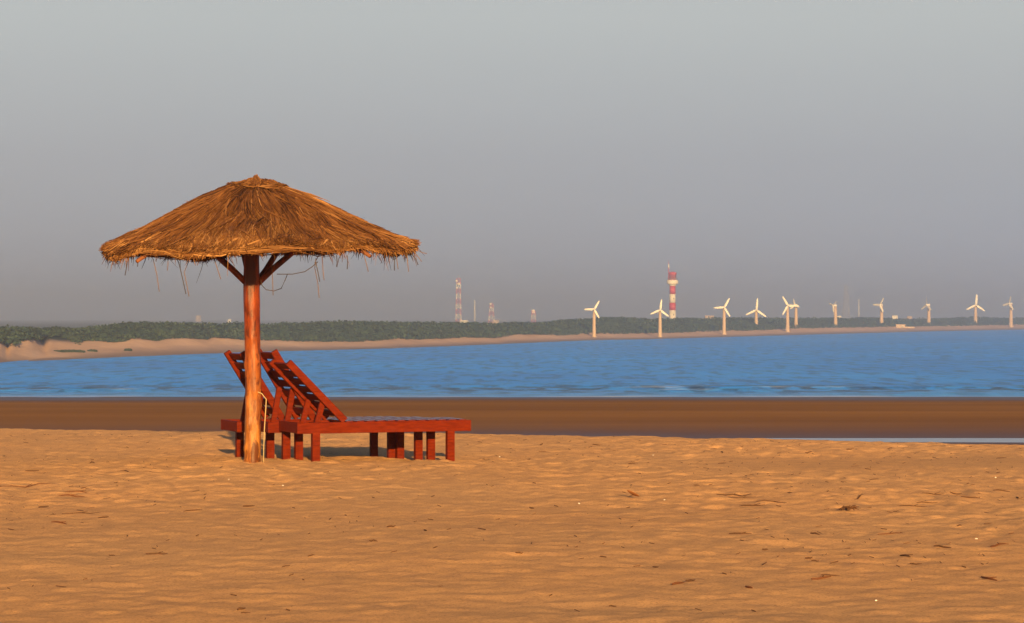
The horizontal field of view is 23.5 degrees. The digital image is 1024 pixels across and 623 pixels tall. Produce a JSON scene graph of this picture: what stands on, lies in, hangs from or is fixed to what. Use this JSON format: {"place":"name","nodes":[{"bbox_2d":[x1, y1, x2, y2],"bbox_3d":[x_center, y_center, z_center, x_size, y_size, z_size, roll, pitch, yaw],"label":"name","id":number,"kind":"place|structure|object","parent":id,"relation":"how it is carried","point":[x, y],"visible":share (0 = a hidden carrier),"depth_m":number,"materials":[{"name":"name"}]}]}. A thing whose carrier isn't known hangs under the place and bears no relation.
{"place":"outdoors","nodes":[
{"label":"outdoors","id":0,"kind":"place"},
{"bbox_2d":[196,315,200,321],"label":"building","id":1,"kind":"structure","parent":0,"point":[198,318],"depth_m":4197.00,"materials":[{"name":"beige paint"}]},
{"bbox_2d":[0,397,1023,622],"bbox_3d":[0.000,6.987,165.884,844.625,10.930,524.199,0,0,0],"label":"beach","id":2,"kind":"structure","parent":0,"point":[216,562],"depth_m":19.14,"materials":[{"name":"beige sand"}]},
{"bbox_2d":[0,483,46,486],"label":"twig","id":3,"kind":"object","parent":2,"relation":"on","point":[27,486],"visible":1,"depth_m":22.51,"materials":[{"name":"brown wood"}]},
{"bbox_2d":[59,494,83,496],"bbox_3d":[-3.784,1.575,21.065,0.271,0.024,0.062,0,0,10],"label":"twig","id":4,"kind":"object","parent":2,"relation":"on","point":[71,495],"visible":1,"depth_m":21.04,"materials":[{"name":"brown wood"}]},
{"bbox_2d":[98,174,426,462],"bbox_3d":[-2.639,0.254,25.989,3.490,3.415,3.434,0,0,0],"label":"beach umbrella","id":5,"kind":"object","parent":2,"relation":"on","point":[251,220],"visible":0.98,"depth_m":25.25,"materials":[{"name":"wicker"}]},
{"bbox_2d":[221,350,394,457],"bbox_3d":[-2.256,1.135,28.347,2.080,1.384,0.690,0,0,-22],"label":"sun lounger","id":6,"kind":"object","parent":2,"relation":"on","point":[237,426],"visible":0.36,"depth_m":28.28,"materials":[{"name":"red wood"}]},
{"bbox_2d":[260,349,422,459],"bbox_3d":[-1.883,1.116,27.722,2.000,1.397,0.690,0,0,-22],"label":"sun lounger","id":7,"kind":"object","parent":2,"relation":"on","point":[289,399],"visible":0.42,"depth_m":27.67,"materials":[{"name":"red wood"}]},
{"bbox_2d":[268,359,470,461],"bbox_3d":[-1.565,1.166,27.089,2.121,1.287,0.690,0,0,-22],"label":"sun lounger","id":8,"kind":"object","parent":2,"relation":"on","point":[342,423],"visible":0.93,"depth_m":26.88,"materials":[{"name":"red wood"}]},
{"bbox_2d":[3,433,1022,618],"bbox_3d":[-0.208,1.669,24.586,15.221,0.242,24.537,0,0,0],"label":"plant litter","id":9,"kind":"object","parent":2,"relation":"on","point":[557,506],"visible":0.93,"depth_m":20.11,"materials":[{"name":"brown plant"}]},
{"bbox_2d":[19,439,1011,621],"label":"sand clods","id":10,"kind":"object","parent":2,"relation":"on","point":[486,530],"visible":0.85,"depth_m":19.49,"materials":[{"name":"brown sand"}]},
{"bbox_2d":[627,490,639,496],"bbox_3d":[1.029,1.542,20.857,0.112,0.060,0.072,0,0,-20],"label":"dry leaf","id":11,"kind":"object","parent":2,"relation":"on","point":[633,493],"visible":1,"depth_m":20.84,"materials":[{"name":"brown plant"}]},
{"bbox_2d":[717,493,751,495],"bbox_3d":[1.903,1.589,21.348,0.381,0.034,0.091,0,0,-33],"label":"twig","id":12,"kind":"object","parent":2,"relation":"on","point":[733,494],"visible":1,"depth_m":21.31,"materials":[{"name":"brown wood"}]},
{"bbox_2d":[729,532,751,533],"bbox_3d":[1.604,1.554,17.249,0.160,0.014,0.040,0,0,14],"label":"twig","id":13,"kind":"object","parent":2,"relation":"on","point":[740,533],"visible":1,"depth_m":17.24,"materials":[{"name":"brown wood"}]},
{"bbox_2d":[811,575,830,579],"bbox_3d":[1.827,1.571,14.527,0.132,0.024,0.034,0,0,-34],"label":"twig","id":14,"kind":"object","parent":2,"relation":"on","point":[822,577],"visible":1,"depth_m":14.52,"materials":[{"name":"brown wood"}]},
{"bbox_2d":[839,505,858,509],"bbox_3d":[2.661,1.554,19.457,0.170,0.037,0.166,0,0,0],"label":"seaweed clump","id":15,"kind":"object","parent":2,"relation":"on","point":[853,507],"visible":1,"depth_m":19.42,"materials":[{"name":"brown plant"}]},
{"bbox_2d":[767,438,1023,441],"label":"tidal pool","id":16,"kind":"structure","parent":2,"relation":"in","point":[936,439],"depth_m":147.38,"materials":[{"name":"liquid"}]},
{"bbox_2d":[981,576,996,580],"bbox_3d":[2.812,1.568,14.482,0.040,0.019,0.160,0,0,-34],"label":"twig","id":17,"kind":"object","parent":2,"relation":"on","point":[990,578],"visible":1,"depth_m":14.47,"materials":[{"name":"brown wood"}]},
{"bbox_2d":[0,330,1023,397],"bbox_3d":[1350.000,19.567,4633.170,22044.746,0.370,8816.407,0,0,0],"label":"sea","id":18,"kind":"structure","parent":0,"point":[980,363],"depth_m":372.91,"materials":[{"name":"liquid"}]},
{"bbox_2d":[0,318,1023,361],"bbox_3d":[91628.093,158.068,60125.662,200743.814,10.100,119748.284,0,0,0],"label":"shore","id":19,"kind":"structure","parent":0,"point":[36,350],"depth_m":689.80,"materials":[{"name":"beige sand"}]},
{"bbox_2d":[53,349,84,352],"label":"beach shrub","id":20,"kind":"object","parent":19,"relation":"on","point":[74,350],"visible":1,"depth_m":500.41,"materials":[{"name":"green plant"}]},
{"bbox_2d":[455,274,460,320],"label":"radio mast","id":21,"kind":"object","parent":19,"relation":"on","point":[457,283],"visible":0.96,"depth_m":2497.62,"materials":[{"name":"white metal"}]},
{"bbox_2d":[474,300,475,321],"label":"pole mast","id":22,"kind":"object","parent":19,"relation":"on","point":[474,312],"visible":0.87,"depth_m":3799.00,"materials":[{"name":"white metal"}]},
{"bbox_2d":[488,302,493,322],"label":"radio mast","id":23,"kind":"object","parent":19,"relation":"on","point":[491,303],"visible":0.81,"depth_m":2697.37,"materials":[{"name":"metal"}]},
{"bbox_2d":[0,316,1023,346],"bbox_3d":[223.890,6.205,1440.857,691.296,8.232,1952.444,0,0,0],"label":"dune scrub","id":24,"kind":"object","parent":19,"relation":"on","point":[339,330],"visible":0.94,"depth_m":745.94,"materials":[{"name":"green plant"}]},
{"bbox_2d":[531,310,535,322],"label":"radio mast","id":25,"kind":"object","parent":19,"relation":"on","point":[532,311],"visible":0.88,"depth_m":2697.70,"materials":[{"name":"red paint"}]},
{"bbox_2d":[584,301,598,336],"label":"wind turbine","id":26,"kind":"object","parent":19,"relation":"on","point":[594,322],"visible":0.98,"depth_m":920.85,"materials":[{"name":"beige metal"}]},
{"bbox_2d":[651,299,668,336],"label":"wind turbine","id":27,"kind":"object","parent":19,"relation":"on","point":[660,324],"visible":1,"depth_m":957.32,"materials":[{"name":"beige metal"}]},
{"bbox_2d":[667,260,677,318],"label":"lighthouse","id":28,"kind":"object","parent":19,"relation":"on","point":[672,282],"visible":0.97,"depth_m":1498.28,"materials":[{"name":"white paint"}]},
{"bbox_2d":[714,298,729,334],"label":"wind turbine","id":29,"kind":"object","parent":19,"relation":"on","point":[724,321],"visible":1,"depth_m":1058.01,"materials":[{"name":"beige metal"}]},
{"bbox_2d":[746,298,765,323],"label":"wind turbine","id":30,"kind":"object","parent":19,"relation":"on","point":[756,311],"visible":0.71,"depth_m":1198.43,"materials":[{"name":"beige metal"}]},
{"bbox_2d":[782,297,798,331],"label":"wind turbine","id":31,"kind":"object","parent":19,"relation":"on","point":[786,310],"visible":0.93,"depth_m":1185.40,"materials":[{"name":"beige metal"}]},
{"bbox_2d":[790,299,798,328],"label":"wind turbine","id":32,"kind":"object","parent":19,"relation":"on","point":[795,317],"visible":0.75,"depth_m":1236.68,"materials":[{"name":"beige metal"}]},
{"bbox_2d":[829,302,836,324],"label":"wind turbine","id":33,"kind":"object","parent":19,"relation":"on","point":[834,305],"visible":0.88,"depth_m":1317.08,"materials":[{"name":"beige metal"}]},
{"bbox_2d":[842,285,849,318],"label":"radio mast","id":34,"kind":"object","parent":19,"relation":"on","point":[847,297],"visible":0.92,"depth_m":4397.06,"materials":[{"name":"grey metal"}]},
{"bbox_2d":[873,298,883,322],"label":"wind turbine","id":35,"kind":"object","parent":19,"relation":"on","point":[881,312],"visible":0.82,"depth_m":1438.51,"materials":[{"name":"beige metal"}]},
{"bbox_2d":[895,324,914,327],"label":"beach hut","id":36,"kind":"object","parent":19,"relation":"on","point":[900,325],"visible":0.92,"depth_m":1445.75,"materials":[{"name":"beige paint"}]},
{"bbox_2d":[921,296,930,322],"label":"wind turbine","id":37,"kind":"object","parent":19,"relation":"on","point":[928,313],"visible":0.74,"depth_m":1583.65,"materials":[{"name":"beige metal"}]},
{"bbox_2d":[966,294,984,322],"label":"wind turbine","id":38,"kind":"object","parent":19,"relation":"on","point":[975,305],"visible":0.76,"depth_m":1715.62,"materials":[{"name":"beige metal"}]},
{"bbox_2d":[1003,296,1013,326],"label":"wind turbine","id":39,"kind":"object","parent":19,"relation":"on","point":[1010,315],"visible":0.99,"depth_m":1715.45,"materials":[{"name":"beige metal"}]},
{"bbox_2d":[0,0,1023,319],"label":"sky","id":40,"kind":"structure","parent":0,"point":[553,157],"materials":[{"name":"grey"}]}
]}

